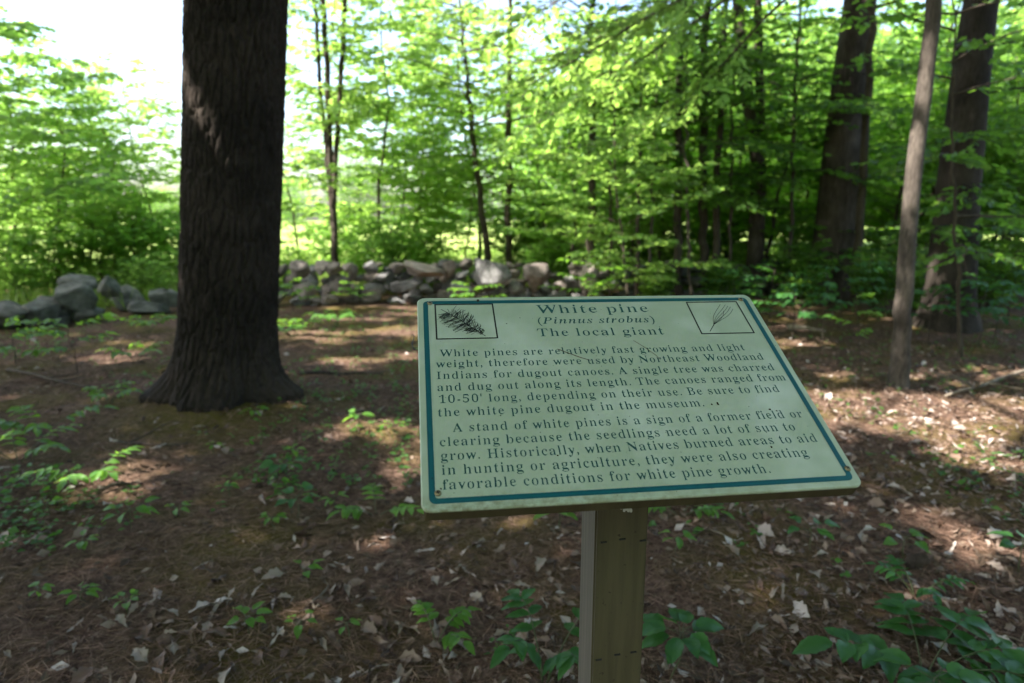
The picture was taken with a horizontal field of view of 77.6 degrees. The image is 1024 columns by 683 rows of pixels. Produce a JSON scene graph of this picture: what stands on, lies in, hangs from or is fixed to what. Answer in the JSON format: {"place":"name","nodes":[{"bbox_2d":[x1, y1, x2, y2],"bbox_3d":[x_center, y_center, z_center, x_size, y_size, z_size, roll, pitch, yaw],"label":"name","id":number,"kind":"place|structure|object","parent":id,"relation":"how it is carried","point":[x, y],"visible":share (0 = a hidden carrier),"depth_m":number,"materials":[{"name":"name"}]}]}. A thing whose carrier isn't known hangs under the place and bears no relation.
{"place":"outdoors","nodes":[
{"label":"outdoors","id":0,"kind":"place"},
{"bbox_2d":[0,0,1013,220],"label":"sky","id":1,"kind":"structure","parent":0,"point":[134,29],"materials":[{"name":"white"}]},
{"bbox_2d":[0,221,1023,682],"bbox_3d":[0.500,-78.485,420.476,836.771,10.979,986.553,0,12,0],"label":"ground","id":2,"kind":"structure","parent":0,"point":[372,325],"depth_m":3.26,"materials":[{"name":"brown soil"}]},
{"bbox_2d":[0,208,36,297],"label":"shrub","id":3,"kind":"object","parent":2,"relation":"on","point":[7,230],"visible":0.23,"depth_m":11.06,"materials":[{"name":"green plant"}]},
{"bbox_2d":[0,246,57,303],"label":"shrub","id":4,"kind":"object","parent":2,"relation":"on","point":[16,272],"visible":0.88,"depth_m":10.48,"materials":[{"name":"green plant"}]},
{"bbox_2d":[0,424,82,463],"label":"seedling","id":5,"kind":"object","parent":2,"relation":"on","point":[47,445],"visible":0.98,"depth_m":4.01,"materials":[{"name":"green plant"}]},
{"bbox_2d":[1,211,97,295],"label":"shrub","id":6,"kind":"object","parent":2,"relation":"on","point":[70,253],"visible":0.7,"depth_m":11.46,"materials":[{"name":"green plant"}]},
{"bbox_2d":[0,5,106,262],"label":"sapling","id":7,"kind":"object","parent":2,"relation":"on","point":[37,43],"visible":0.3,"depth_m":12.81,"materials":[{"name":"green plant"}]},
{"bbox_2d":[0,405,118,436],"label":"seedling","id":8,"kind":"object","parent":2,"relation":"on","point":[5,425],"visible":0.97,"depth_m":4.51,"materials":[{"name":"green plant"}]},
{"bbox_2d":[7,312,119,372],"bbox_3d":[-4.222,0.046,6.086,0.738,0.612,0.870,-4,12,-17],"label":"seedling","id":9,"kind":"object","parent":2,"relation":"on","point":[62,333],"visible":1,"depth_m":5.97,"materials":[{"name":"green plant"}]},
{"bbox_2d":[0,0,137,224],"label":"sapling","id":10,"kind":"object","parent":2,"relation":"on","point":[8,31],"visible":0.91,"depth_m":10.95,"materials":[{"name":"green plant"}]},
{"bbox_2d":[0,59,152,281],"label":"sapling","id":11,"kind":"object","parent":2,"relation":"on","point":[82,156],"visible":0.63,"depth_m":11.83,"materials":[{"name":"green plant"}]},
{"bbox_2d":[18,445,140,491],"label":"seedling","id":12,"kind":"object","parent":2,"relation":"on","point":[94,475],"visible":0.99,"depth_m":3.45,"materials":[{"name":"green plant"}]},
{"bbox_2d":[0,76,160,275],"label":"sapling","id":13,"kind":"object","parent":2,"relation":"on","point":[105,130],"visible":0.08,"depth_m":14.21,"materials":[{"name":"green plant"}]},
{"bbox_2d":[0,274,177,327],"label":"stone wall","id":14,"kind":"structure","parent":2,"relation":"on","point":[74,297],"depth_m":8.90,"materials":[{"name":"stone"}]},
{"bbox_2d":[14,72,179,283],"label":"sapling","id":15,"kind":"object","parent":2,"relation":"on","point":[121,121],"visible":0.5,"depth_m":13.14,"materials":[{"name":"green plant"}]},
{"bbox_2d":[59,206,163,282],"bbox_3d":[-7.977,-1.751,12.414,1.711,1.758,1.683,9,15,39],"label":"shrub","id":16,"kind":"object","parent":2,"relation":"on","point":[111,244],"visible":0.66,"depth_m":12.27,"materials":[{"name":"green plant"}]},
{"bbox_2d":[50,49,181,266],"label":"sapling","id":17,"kind":"object","parent":2,"relation":"on","point":[150,116],"visible":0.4,"depth_m":14.64,"materials":[{"name":"green plant"}]},
{"bbox_2d":[83,192,179,284],"bbox_3d":[-7.862,-2.080,13.282,2.013,2.068,1.980,-9,14,-36],"label":"shrub","id":18,"kind":"object","parent":2,"relation":"on","point":[145,224],"visible":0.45,"depth_m":13.12,"materials":[{"name":"green plant"}]},
{"bbox_2d":[114,252,177,293],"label":"shrub","id":19,"kind":"object","parent":2,"relation":"on","point":[151,268],"visible":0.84,"depth_m":11.50,"materials":[{"name":"green plant"}]},
{"bbox_2d":[116,208,179,273],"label":"shrub","id":20,"kind":"object","parent":2,"relation":"on","point":[170,241],"visible":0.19,"depth_m":14.18,"materials":[{"name":"green plant"}]},
{"bbox_2d":[138,0,303,412],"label":"pine tree","id":21,"kind":"object","parent":2,"relation":"on","point":[225,352],"visible":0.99,"depth_m":4.71,"materials":[{"name":"brown plant"}]},
{"bbox_2d":[226,601,271,634],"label":"seedling","id":22,"kind":"object","parent":2,"relation":"on","point":[250,621],"visible":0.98,"depth_m":2.34,"materials":[{"name":"green plant"}]},
{"bbox_2d":[280,241,329,280],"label":"shrub","id":23,"kind":"object","parent":2,"relation":"on","point":[296,253],"visible":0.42,"depth_m":12.68,"materials":[{"name":"green plant"}]},
{"bbox_2d":[281,75,363,255],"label":"sapling","id":24,"kind":"object","parent":2,"relation":"on","point":[301,140],"visible":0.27,"depth_m":15.88,"materials":[{"name":"green plant"}]},
{"bbox_2d":[299,207,368,273],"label":"shrub","id":25,"kind":"object","parent":2,"relation":"on","point":[325,232],"visible":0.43,"depth_m":15.00,"materials":[{"name":"green plant"}]},
{"bbox_2d":[317,156,394,226],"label":"distant tree","id":26,"kind":"object","parent":2,"relation":"on","point":[362,197],"visible":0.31,"depth_m":59.48,"materials":[{"name":"green plant"}]},
{"bbox_2d":[281,0,442,273],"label":"sapling","id":27,"kind":"object","parent":2,"relation":"on","point":[330,154],"visible":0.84,"depth_m":11.94,"materials":[{"name":"green plant"}]},
{"bbox_2d":[330,216,403,283],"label":"shrub","id":28,"kind":"object","parent":2,"relation":"on","point":[357,252],"visible":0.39,"depth_m":12.81,"materials":[{"name":"green plant"}]},
{"bbox_2d":[326,483,423,519],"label":"seedling","id":29,"kind":"object","parent":2,"relation":"on","point":[357,511],"visible":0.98,"depth_m":3.19,"materials":[{"name":"green plant"}]},
{"bbox_2d":[286,0,481,267],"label":"sapling","id":30,"kind":"object","parent":2,"relation":"on","point":[418,90],"visible":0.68,"depth_m":13.45,"materials":[{"name":"green plant"}]},
{"bbox_2d":[352,211,439,278],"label":"shrub","id":31,"kind":"object","parent":2,"relation":"on","point":[395,241],"visible":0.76,"depth_m":12.33,"materials":[{"name":"green plant"}]},
{"bbox_2d":[307,0,502,233],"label":"sapling","id":32,"kind":"object","parent":2,"relation":"on","point":[423,129],"visible":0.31,"depth_m":15.37,"materials":[{"name":"green plant"}]},
{"bbox_2d":[351,98,460,259],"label":"sapling","id":33,"kind":"object","parent":2,"relation":"on","point":[390,197],"visible":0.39,"depth_m":15.22,"materials":[{"name":"green plant"}]},
{"bbox_2d":[392,209,459,263],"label":"shrub","id":34,"kind":"object","parent":2,"relation":"on","point":[429,239],"visible":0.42,"depth_m":14.14,"materials":[{"name":"green plant"}]},
{"bbox_2d":[381,87,505,255],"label":"sapling","id":35,"kind":"object","parent":2,"relation":"on","point":[455,219],"visible":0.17,"depth_m":16.69,"materials":[{"name":"green plant"}]},
{"bbox_2d":[411,600,480,654],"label":"seedling","id":36,"kind":"object","parent":2,"relation":"on","point":[451,639],"visible":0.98,"depth_m":2.37,"materials":[{"name":"green plant"}]},
{"bbox_2d":[278,258,619,305],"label":"stone wall","id":37,"kind":"structure","parent":2,"relation":"on","point":[535,276],"depth_m":11.21,"materials":[{"name":"stone"}]},
{"bbox_2d":[414,133,505,257],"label":"sapling","id":38,"kind":"object","parent":2,"relation":"on","point":[470,209],"visible":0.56,"depth_m":15.06,"materials":[{"name":"green plant"}]},
{"bbox_2d":[366,0,559,260],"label":"maple tree","id":39,"kind":"object","parent":2,"relation":"on","point":[481,212],"visible":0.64,"depth_m":13.12,"materials":[{"name":"green plant"}]},
{"bbox_2d":[368,0,572,258],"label":"sapling","id":40,"kind":"object","parent":2,"relation":"on","point":[497,127],"visible":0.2,"depth_m":16.12,"materials":[{"name":"green plant"}]},
{"bbox_2d":[401,0,573,269],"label":"maple tree","id":41,"kind":"object","parent":2,"relation":"on","point":[509,187],"visible":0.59,"depth_m":13.40,"materials":[{"name":"green plant"}]},
{"bbox_2d":[0,243,1015,312],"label":"meadow grass","id":42,"kind":"structure","parent":2,"relation":"on","point":[101,304],"depth_m":12.73,"materials":[{"name":"green plant"}]},
{"bbox_2d":[0,327,1023,682],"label":"pine needles","id":43,"kind":"object","parent":2,"relation":"on","point":[352,627],"visible":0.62,"depth_m":2.82,"materials":[{"name":"brown plant"}]},
{"bbox_2d":[0,301,1023,682],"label":"leaf litter","id":44,"kind":"object","parent":2,"relation":"on","point":[44,677],"visible":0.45,"depth_m":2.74,"materials":[{"name":"brown plant"}]},
{"bbox_2d":[0,302,1023,654],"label":"ground cover","id":45,"kind":"object","parent":2,"relation":"on","point":[6,538],"visible":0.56,"depth_m":3.89,"materials":[{"name":"green plant"}]},
{"bbox_2d":[482,202,551,269],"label":"shrub","id":46,"kind":"object","parent":2,"relation":"on","point":[517,255],"visible":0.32,"depth_m":15.59,"materials":[{"name":"green plant"}]},
{"bbox_2d":[463,47,605,262],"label":"sapling","id":47,"kind":"object","parent":2,"relation":"on","point":[499,136],"visible":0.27,"depth_m":14.27,"materials":[{"name":"green plant"}]},
{"bbox_2d":[490,588,579,682],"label":"seedling","id":48,"kind":"object","parent":2,"relation":"on","point":[564,661],"visible":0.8,"depth_m":2.03,"materials":[{"name":"green plant"}]},
{"bbox_2d":[521,226,582,282],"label":"shrub","id":49,"kind":"object","parent":2,"relation":"on","point":[549,254],"visible":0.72,"depth_m":12.53,"materials":[{"name":"green plant"}]},
{"bbox_2d":[455,55,668,243],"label":"distant tree","id":50,"kind":"object","parent":2,"relation":"on","point":[525,168],"visible":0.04,"depth_m":31.61,"materials":[{"name":"green plant"}]},
{"bbox_2d":[488,56,650,264],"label":"sapling","id":51,"kind":"object","parent":2,"relation":"on","point":[552,199],"visible":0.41,"depth_m":11.76,"materials":[{"name":"green plant"}]},
{"bbox_2d":[538,258,632,295],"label":"seedling","id":52,"kind":"object","parent":2,"relation":"on","point":[591,275],"visible":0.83,"depth_m":8.07,"materials":[{"name":"green plant"}]},
{"bbox_2d":[464,0,710,296],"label":"maple tree","id":53,"kind":"object","parent":2,"relation":"on","point":[505,98],"visible":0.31,"depth_m":10.43,"materials":[{"name":"green plant"}]},
{"bbox_2d":[543,200,636,272],"bbox_3d":[1.634,-2.268,14.261,1.980,2.068,2.013,-2,12,-11],"label":"shrub","id":54,"kind":"object","parent":2,"relation":"on","point":[583,248],"visible":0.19,"depth_m":13.92,"materials":[{"name":"green plant"}]},
{"bbox_2d":[492,14,697,208],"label":"sapling","id":55,"kind":"object","parent":2,"relation":"on","point":[533,53],"visible":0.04,"depth_m":15.86,"materials":[{"name":"green plant"}]},
{"bbox_2d":[531,59,731,295],"bbox_3d":[1.515,-1.910,8.523,2.310,3.604,2.471,-7,13,-30],"label":"sapling","id":56,"kind":"object","parent":2,"relation":"on","point":[612,180],"visible":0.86,"depth_m":8.50,"materials":[{"name":"green plant"}]},
{"bbox_2d":[514,0,753,295],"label":"maple tree","id":57,"kind":"object","parent":2,"relation":"on","point":[565,146],"visible":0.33,"depth_m":10.35,"materials":[{"name":"green plant"}]},
{"bbox_2d":[534,0,733,295],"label":"maple tree","id":58,"kind":"object","parent":2,"relation":"on","point":[682,185],"visible":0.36,"depth_m":10.58,"materials":[{"name":"green plant"}]},
{"bbox_2d":[529,17,743,279],"bbox_3d":[2.917,-3.894,13.547,5.066,5.567,4.135,-4,12,-18],"label":"sapling","id":59,"kind":"object","parent":2,"relation":"on","point":[660,216],"visible":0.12,"depth_m":13.41,"materials":[{"name":"green plant"}]},
{"bbox_2d":[417,295,860,682],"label":"information sign","id":60,"kind":"object","parent":2,"relation":"on","point":[616,435],"visible":1,"depth_m":0.97,"materials":[{"name":"green metal"}]},
{"bbox_2d":[535,2,753,285],"bbox_3d":[2.177,-3.135,11.093,3.584,5.182,3.007,0,12,0],"label":"maple tree","id":61,"kind":"object","parent":2,"relation":"on","point":[652,86],"visible":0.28,"depth_m":10.65,"materials":[{"name":"green plant"}]},
{"bbox_2d":[615,184,699,274],"bbox_3d":[3.295,-2.455,14.581,2.277,2.379,2.315,5,13,24],"label":"shrub","id":62,"kind":"object","parent":2,"relation":"on","point":[644,252],"visible":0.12,"depth_m":14.35,"materials":[{"name":"green plant"}]},
{"bbox_2d":[636,258,680,295],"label":"shrub","id":63,"kind":"object","parent":2,"relation":"on","point":[649,291],"visible":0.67,"depth_m":10.70,"materials":[{"name":"green plant"}]},
{"bbox_2d":[633,237,711,276],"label":"shrub","id":64,"kind":"object","parent":2,"relation":"on","point":[667,255],"visible":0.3,"depth_m":13.31,"materials":[{"name":"green plant"}]},
{"bbox_2d":[565,49,783,261],"bbox_3d":[2.836,-3.485,12.911,4.559,5.010,3.721,-8,14,-34],"label":"sapling","id":65,"kind":"object","parent":2,"relation":"on","point":[668,226],"visible":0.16,"depth_m":12.32,"materials":[{"name":"green plant"}]},
{"bbox_2d":[563,0,791,294],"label":"maple tree","id":66,"kind":"object","parent":2,"relation":"on","point":[724,119],"visible":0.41,"depth_m":10.37,"materials":[{"name":"green plant"}]},
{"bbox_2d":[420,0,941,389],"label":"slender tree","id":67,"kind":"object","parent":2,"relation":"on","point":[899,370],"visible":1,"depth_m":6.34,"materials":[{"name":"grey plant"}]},
{"bbox_2d":[642,608,723,681],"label":"seedling","id":68,"kind":"object","parent":2,"relation":"on","point":[697,643],"visible":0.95,"depth_m":2.11,"materials":[{"name":"green plant"}]},
{"bbox_2d":[570,0,806,295],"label":"maple tree","id":69,"kind":"object","parent":2,"relation":"on","point":[678,234],"visible":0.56,"depth_m":10.52,"materials":[{"name":"green plant"}]},
{"bbox_2d":[562,0,817,204],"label":"sapling","id":70,"kind":"object","parent":2,"relation":"on","point":[787,188],"visible":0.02,"depth_m":14.96,"materials":[{"name":"green plant"}]},
{"bbox_2d":[601,0,832,289],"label":"maple tree","id":71,"kind":"object","parent":2,"relation":"on","point":[702,233],"visible":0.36,"depth_m":10.98,"materials":[{"name":"green plant"}]},
{"bbox_2d":[697,254,754,294],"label":"shrub","id":72,"kind":"object","parent":2,"relation":"on","point":[716,274],"visible":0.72,"depth_m":10.87,"materials":[{"name":"green plant"}]},
{"bbox_2d":[609,0,849,290],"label":"maple tree","id":73,"kind":"object","parent":2,"relation":"on","point":[716,211],"visible":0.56,"depth_m":10.71,"materials":[{"name":"green plant"}]},
{"bbox_2d":[635,3,823,291],"bbox_3d":[3.578,-3.124,10.998,2.870,5.164,3.298,9,15,37],"label":"maple tree","id":74,"kind":"object","parent":2,"relation":"on","point":[770,65],"visible":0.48,"depth_m":10.55,"materials":[{"name":"green plant"}]},
{"bbox_2d":[644,12,820,262],"bbox_3d":[4.959,-4.149,13.994,4.341,5.845,5.319,-3,12,-13],"label":"sapling","id":75,"kind":"object","parent":2,"relation":"on","point":[737,160],"visible":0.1,"depth_m":13.47,"materials":[{"name":"green plant"}]},
{"bbox_2d":[694,263,782,294],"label":"seedling","id":76,"kind":"object","parent":2,"relation":"on","point":[734,272],"visible":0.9,"depth_m":9.45,"materials":[{"name":"green plant"}]},
{"bbox_2d":[632,0,880,297],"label":"maple tree","id":77,"kind":"object","parent":2,"relation":"on","point":[755,246],"visible":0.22,"depth_m":11.72,"materials":[{"name":"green plant"}]},
{"bbox_2d":[732,266,812,325],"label":"seedling","id":78,"kind":"object","parent":2,"relation":"on","point":[788,285],"visible":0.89,"depth_m":8.95,"materials":[{"name":"green plant"}]},
{"bbox_2d":[669,0,890,225],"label":"sapling","id":79,"kind":"object","parent":2,"relation":"on","point":[812,10],"visible":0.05,"depth_m":15.10,"materials":[{"name":"green plant"}]},
{"bbox_2d":[653,33,928,273],"bbox_3d":[5.183,-3.134,12.002,4.753,4.687,4.687,1,12,3],"label":"sapling","id":80,"kind":"object","parent":2,"relation":"on","point":[786,169],"visible":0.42,"depth_m":11.49,"materials":[{"name":"green plant"}]},
{"bbox_2d":[687,0,904,299],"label":"maple tree","id":81,"kind":"object","parent":2,"relation":"on","point":[859,62],"visible":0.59,"depth_m":10.61,"materials":[{"name":"green plant"}]},
{"bbox_2d":[751,287,845,339],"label":"seedling","id":82,"kind":"object","parent":2,"relation":"on","point":[804,314],"visible":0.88,"depth_m":7.79,"materials":[{"name":"green plant"}]},
{"bbox_2d":[761,234,842,304],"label":"shrub","id":83,"kind":"object","parent":2,"relation":"on","point":[795,261],"visible":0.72,"depth_m":10.84,"materials":[{"name":"green plant"}]},
{"bbox_2d":[612,256,1023,295],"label":"stone wall","id":84,"kind":"structure","parent":2,"relation":"on","point":[695,278],"depth_m":11.88,"materials":[{"name":"stone"}]},
{"bbox_2d":[710,27,933,255],"bbox_3d":[6.999,-4.356,14.972,4.341,5.845,5.319,-3,12,-14],"label":"sapling","id":85,"kind":"object","parent":2,"relation":"on","point":[807,196],"visible":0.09,"depth_m":14.48,"materials":[{"name":"green plant"}]},
{"bbox_2d":[778,270,882,342],"bbox_3d":[3.765,-0.404,7.720,0.969,0.913,0.941,-5,13,-25],"label":"seedling","id":86,"kind":"object","parent":2,"relation":"on","point":[830,284],"visible":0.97,"depth_m":7.67,"materials":[{"name":"green plant"}]},
{"bbox_2d":[789,253,891,328],"bbox_3d":[4.410,-0.656,8.680,1.273,1.049,0.955,6,13,29],"label":"seedling","id":87,"kind":"object","parent":2,"relation":"on","point":[864,265],"visible":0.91,"depth_m":8.57,"materials":[{"name":"green plant"}]},
{"bbox_2d":[711,1,999,227],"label":"distant tree","id":88,"kind":"object","parent":2,"relation":"on","point":[895,39],"visible":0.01,"depth_m":25.66,"materials":[{"name":"green plant"}]},
{"bbox_2d":[838,242,896,310],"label":"shrub","id":89,"kind":"object","parent":2,"relation":"on","point":[885,274],"visible":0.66,"depth_m":10.17,"materials":[{"name":"green plant"}]},
{"bbox_2d":[836,0,942,304],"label":"maple tree","id":90,"kind":"object","parent":2,"relation":"on","point":[862,189],"visible":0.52,"depth_m":10.38,"materials":[{"name":"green plant"}]},
{"bbox_2d":[775,31,1023,279],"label":"sapling","id":91,"kind":"object","parent":2,"relation":"on","point":[870,203],"visible":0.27,"depth_m":12.31,"materials":[{"name":"green plant"}]},
{"bbox_2d":[782,28,1023,245],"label":"sapling","id":92,"kind":"object","parent":2,"relation":"on","point":[886,219],"visible":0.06,"depth_m":13.77,"materials":[{"name":"green plant"}]},
{"bbox_2d":[788,0,1023,262],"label":"sapling","id":93,"kind":"object","parent":2,"relation":"on","point":[913,38],"visible":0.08,"depth_m":13.11,"materials":[{"name":"green plant"}]},
{"bbox_2d":[791,593,1023,682],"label":"seedling","id":94,"kind":"object","parent":2,"relation":"on","point":[1008,660],"visible":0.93,"depth_m":2.14,"materials":[{"name":"green plant"}]},
{"bbox_2d":[793,0,1023,302],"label":"oak tree","id":95,"kind":"object","parent":2,"relation":"on","point":[836,204],"visible":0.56,"depth_m":10.98,"materials":[{"name":"brown plant"}]},
{"bbox_2d":[809,0,1023,357],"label":"maple tree","id":96,"kind":"object","parent":2,"relation":"on","point":[975,160],"visible":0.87,"depth_m":6.35,"materials":[{"name":"green plant"}]},
{"bbox_2d":[862,555,976,605],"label":"seedling","id":97,"kind":"object","parent":2,"relation":"on","point":[891,572],"visible":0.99,"depth_m":2.58,"materials":[{"name":"green plant"}]},
{"bbox_2d":[871,284,988,343],"bbox_3d":[5.083,-0.318,7.787,1.018,0.754,0.982,-3,12,-14],"label":"seedling","id":98,"kind":"object","parent":2,"relation":"on","point":[935,306],"visible":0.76,"depth_m":7.71,"materials":[{"name":"green plant"}]},
{"bbox_2d":[873,648,990,682],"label":"seedling","id":99,"kind":"object","parent":2,"relation":"on","point":[957,670],"visible":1,"depth_m":1.95,"materials":[{"name":"green plant"}]},
{"bbox_2d":[862,39,1023,259],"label":"sapling","id":100,"kind":"object","parent":2,"relation":"on","point":[1001,109],"visible":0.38,"depth_m":10.76,"materials":[{"name":"green plant"}]},
{"bbox_2d":[864,0,1023,333],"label":"oak tree","id":101,"kind":"object","parent":2,"relation":"on","point":[970,113],"visible":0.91,"depth_m":8.21,"materials":[{"name":"brown plant"}]},
{"bbox_2d":[864,41,1023,287],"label":"sapling","id":102,"kind":"object","parent":2,"relation":"on","point":[1003,199],"visible":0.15,"depth_m":12.08,"materials":[{"name":"green plant"}]},
{"bbox_2d":[924,279,1023,347],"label":"seedling","id":103,"kind":"object","parent":2,"relation":"on","point":[995,302],"visible":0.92,"depth_m":7.49,"materials":[{"name":"green plant"}]},
{"bbox_2d":[927,368,1023,396],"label":"fallen branch","id":104,"kind":"object","parent":2,"relation":"on","point":[991,382],"visible":0.99,"depth_m":5.63,"materials":[{"name":"brown wood"}]},
{"bbox_2d":[961,272,1023,337],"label":"seedling","id":105,"kind":"object","parent":2,"relation":"on","point":[1019,288],"visible":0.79,"depth_m":8.04,"materials":[{"name":"green plant"}]},
{"bbox_2d":[977,236,1023,307],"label":"shrub","id":106,"kind":"object","parent":2,"relation":"on","point":[1000,268],"visible":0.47,"depth_m":10.09,"materials":[{"name":"green plant"}]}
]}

